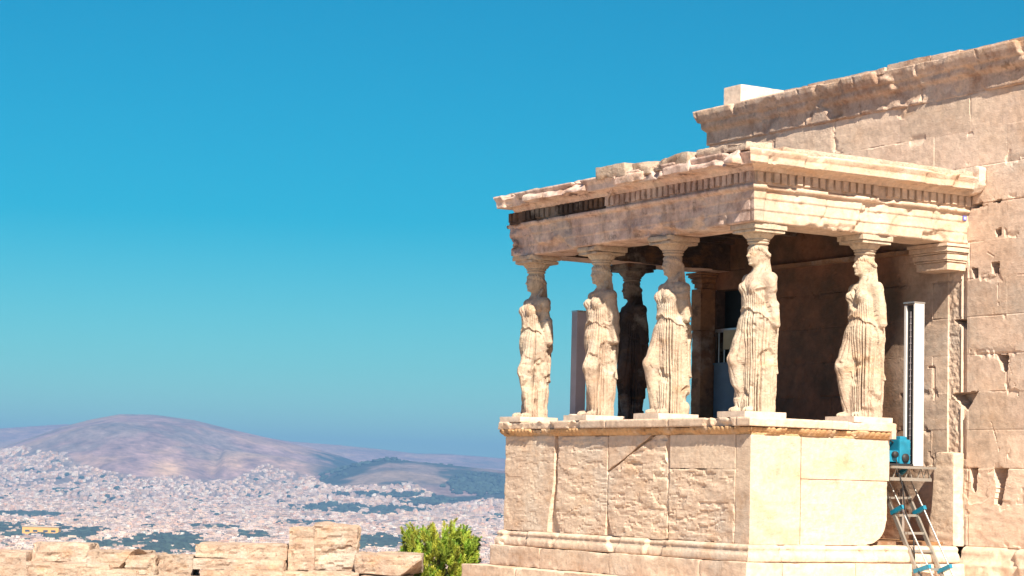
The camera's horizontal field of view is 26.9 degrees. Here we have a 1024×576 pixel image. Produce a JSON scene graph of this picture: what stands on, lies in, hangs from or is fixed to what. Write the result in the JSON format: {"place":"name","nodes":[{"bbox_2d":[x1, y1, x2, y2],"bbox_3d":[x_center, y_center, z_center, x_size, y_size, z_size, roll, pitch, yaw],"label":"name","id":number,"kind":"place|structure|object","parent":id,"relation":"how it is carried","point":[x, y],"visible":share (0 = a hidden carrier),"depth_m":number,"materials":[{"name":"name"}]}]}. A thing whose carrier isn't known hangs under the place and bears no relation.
{"place":"outdoors","nodes":[
{"label":"outdoors","id":0,"kind":"place"},
{"bbox_2d":[0,414,505,521],"bbox_3d":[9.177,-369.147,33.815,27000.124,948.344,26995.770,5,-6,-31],"label":"ground","id":1,"kind":"structure","parent":0,"point":[139,446],"depth_m":7148.07,"materials":[{"name":"soil"}]},
{"bbox_2d":[0,564,28,575],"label":"rubble block","id":2,"kind":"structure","parent":1,"relation":"on","point":[13,570],"depth_m":29.30,"materials":[{"name":"stone"}]},
{"bbox_2d":[0,549,32,564],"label":"rubble block","id":3,"kind":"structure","parent":2,"relation":"on","point":[14,557],"depth_m":29.52,"materials":[{"name":"stone"}]},
{"bbox_2d":[22,525,61,534],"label":"orange hall","id":4,"kind":"structure","parent":1,"relation":"on","point":[27,529],"depth_m":3301.75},
{"bbox_2d":[19,561,111,575],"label":"rubble block","id":5,"kind":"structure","parent":1,"relation":"on","point":[44,568],"depth_m":29.35,"materials":[{"name":"stone"}]},
{"bbox_2d":[31,541,99,561],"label":"rubble block","id":6,"kind":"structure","parent":5,"relation":"on","point":[59,551],"depth_m":29.77,"materials":[{"name":"stone"}]},
{"bbox_2d":[76,568,138,575],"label":"rubble block","id":7,"kind":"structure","parent":1,"relation":"on","point":[112,572],"depth_m":29.31,"materials":[{"name":"stone"}]},
{"bbox_2d":[86,549,155,567],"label":"rubble block","id":8,"kind":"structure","parent":7,"relation":"on","point":[116,558],"depth_m":29.53,"materials":[{"name":"stone"}]},
{"bbox_2d":[136,573,199,575],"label":"rubble block","id":9,"kind":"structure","parent":1,"relation":"on","point":[198,574],"depth_m":29.43,"materials":[{"name":"stone"}]},
{"bbox_2d":[125,552,167,574],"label":"rubble block","id":10,"kind":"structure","parent":9,"relation":"on","point":[145,564],"depth_m":29.52,"materials":[{"name":"stone"}]},
{"bbox_2d":[156,554,199,575],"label":"rubble block","id":11,"kind":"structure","parent":9,"relation":"on","point":[174,564],"depth_m":29.77,"materials":[{"name":"stone"}]},
{"bbox_2d":[200,569,287,575],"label":"rubble block","id":12,"kind":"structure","parent":1,"relation":"on","point":[211,572],"depth_m":29.30,"materials":[{"name":"stone"}]},
{"bbox_2d":[193,557,287,571],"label":"rubble block","id":13,"kind":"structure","parent":12,"relation":"on","point":[280,565],"depth_m":29.52,"materials":[{"name":"stone"}]},
{"bbox_2d":[195,541,288,559],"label":"rubble block","id":14,"kind":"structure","parent":13,"relation":"on","point":[216,549],"depth_m":29.79,"materials":[{"name":"stone"}]},
{"bbox_2d":[0,445,503,572],"bbox_3d":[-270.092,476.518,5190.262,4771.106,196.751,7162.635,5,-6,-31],"label":"city","id":15,"kind":"object","parent":1,"relation":"on","point":[141,508],"visible":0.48,"depth_m":5525.93},
{"bbox_2d":[0,456,504,553],"bbox_3d":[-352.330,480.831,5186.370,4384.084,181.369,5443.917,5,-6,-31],"label":"distant woods","id":16,"kind":"object","parent":1,"relation":"on","point":[482,484],"visible":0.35,"depth_m":5090.93,"materials":[{"name":"plant"}]},
{"bbox_2d":[283,570,359,575],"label":"rubble block","id":17,"kind":"object","parent":1,"relation":"on","point":[318,573],"depth_m":29.37,"materials":[{"name":"stone"}]},
{"bbox_2d":[288,526,315,570],"bbox_3d":[-2.930,3.669,30.163,0.409,0.622,0.770,1,-5,0],"label":"rubble block","id":18,"kind":"object","parent":17,"relation":"on","point":[301,553],"depth_m":29.80,"materials":[{"name":"stone"}]},
{"bbox_2d":[312,521,361,570],"bbox_3d":[-2.481,3.651,30.240,0.704,0.710,0.716,1,-5,1],"label":"rubble block","id":19,"kind":"object","parent":17,"relation":"on","point":[337,546],"depth_m":29.92,"materials":[{"name":"stone"}]},
{"bbox_2d":[399,517,481,575],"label":"evergreen tree","id":20,"kind":"object","parent":1,"relation":"on","point":[457,549],"visible":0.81,"depth_m":30.72,"materials":[{"name":"green plant"}]},
{"bbox_2d":[461,141,985,575],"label":"statue porch","id":21,"kind":"object","parent":1,"relation":"on","point":[705,493],"visible":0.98,"depth_m":26.47,"materials":[{"name":"stone"}]},
{"bbox_2d":[500,254,560,421],"bbox_3d":[0.266,0.712,29.861,0.623,2.330,0.672,5,-6,-31],"label":"caryatid","id":22,"kind":"object","parent":21,"relation":"on","point":[536,350],"visible":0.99,"depth_m":29.70,"materials":[{"name":"stone"}]},
{"bbox_2d":[570,310,586,413],"bbox_3d":[0.932,1.117,30.160,0.170,1.600,0.150,5,-6,-31],"label":"upright box","id":23,"kind":"object","parent":21,"relation":"on","point":[577,384],"visible":0.68,"depth_m":30.11,"materials":[{"name":"grey metal"}]},
{"bbox_2d":[563,245,627,420],"bbox_3d":[1.124,0.607,28.474,0.623,2.330,0.659,5,-6,-31],"label":"caryatid","id":24,"kind":"object","parent":21,"relation":"on","point":[601,341],"visible":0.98,"depth_m":28.32,"materials":[{"name":"stone"}]},
{"bbox_2d":[610,263,655,418],"bbox_3d":[1.649,0.824,30.659,0.623,2.320,0.646,5,-6,-31],"label":"caryatid","id":25,"kind":"object","parent":21,"relation":"on","point":[631,383],"visible":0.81,"depth_m":30.49,"materials":[{"name":"stone"}]},
{"bbox_2d":[633,234,699,418],"bbox_3d":[1.975,0.504,27.101,0.628,2.329,0.634,5,-6,-31],"label":"caryatid","id":26,"kind":"object","parent":21,"relation":"on","point":[666,363],"visible":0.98,"depth_m":26.96,"materials":[{"name":"stone"}]},
{"bbox_2d":[717,222,786,417],"bbox_3d":[2.893,0.396,25.615,0.625,2.320,0.664,5,-6,-31],"label":"caryatid","id":27,"kind":"object","parent":21,"relation":"on","point":[752,361],"visible":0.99,"depth_m":25.49,"materials":[{"name":"stone"}]},
{"bbox_2d":[825,234,892,422],"bbox_3d":[4.312,0.512,26.492,0.631,2.321,0.654,5,-6,-31],"label":"caryatid","id":28,"kind":"object","parent":21,"relation":"on","point":[859,369],"visible":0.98,"depth_m":26.36,"materials":[{"name":"stone"}]},
{"bbox_2d":[889,466,935,540],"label":"lift platform","id":29,"kind":"structure","parent":21,"relation":"on","point":[893,478],"depth_m":26.45,"materials":[{"name":"metal"}]},
{"bbox_2d":[889,436,912,465],"bbox_3d":[4.667,2.014,26.539,0.473,0.364,0.371,5,-6,-31],"label":"winch","id":30,"kind":"object","parent":29,"relation":"on","point":[899,449],"visible":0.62,"depth_m":26.46,"materials":[{"name":"blue metal"}]},
{"bbox_2d":[896,460,921,575],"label":"power cable","id":31,"kind":"object","parent":30,"relation":"hanging from","point":[907,516],"visible":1,"depth_m":26.29,"materials":[{"name":"rubber"}]},
{"bbox_2d":[903,301,924,465],"bbox_3d":[5.009,1.194,26.734,0.180,2.040,0.205,5,-6,-31],"label":"lift mast","id":32,"kind":"object","parent":29,"relation":"on","point":[913,414],"visible":1,"depth_m":26.69,"materials":[{"name":"white metal"}]},
{"bbox_2d":[929,452,963,545],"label":"stone slab","id":33,"kind":"structure","parent":21,"relation":"on","point":[946,518],"depth_m":26.86,"materials":[{"name":"stone"}]},
{"bbox_2d":[693,36,1023,575],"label":"ancient temple","id":34,"kind":"structure","parent":1,"relation":"on","point":[958,109],"depth_m":27.62,"materials":[{"name":"stone"}]},
{"bbox_2d":[713,362,734,417],"bbox_3d":[3.243,2.251,30.884,0.033,2.380,1.170,5,-6,-31],"label":"door panel","id":35,"kind":"structure","parent":34,"relation":"in","point":[723,397],"depth_m":31.26,"materials":[{"name":"blue metal"}]},
{"bbox_2d":[725,290,740,361],"bbox_3d":[3.437,1.758,31.042,0.050,3.500,1.170,5,-6,-31],"label":"door","id":36,"kind":"structure","parent":34,"relation":"in","point":[732,298],"depth_m":31.51,"materials":[{"name":"brown metal"}]},
{"bbox_2d":[887,469,953,575],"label":"inclined ladder","id":37,"kind":"object","parent":1,"relation":"on","point":[939,569],"visible":0.86,"depth_m":26.40,"materials":[{"name":"metal"}]},
{"bbox_2d":[360,574,413,575],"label":"rubble block","id":38,"kind":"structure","parent":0,"point":[382,575],"depth_m":29.62,"materials":[{"name":"stone"}]},
{"bbox_2d":[353,551,423,575],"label":"rubble block","id":39,"kind":"object","parent":38,"relation":"on","point":[390,563],"depth_m":29.53,"materials":[{"name":"stone"}]},
{"bbox_2d":[0,0,1023,458],"label":"sky","id":40,"kind":"structure","parent":0,"point":[274,219],"materials":[{"name":"blue"}]}
]}

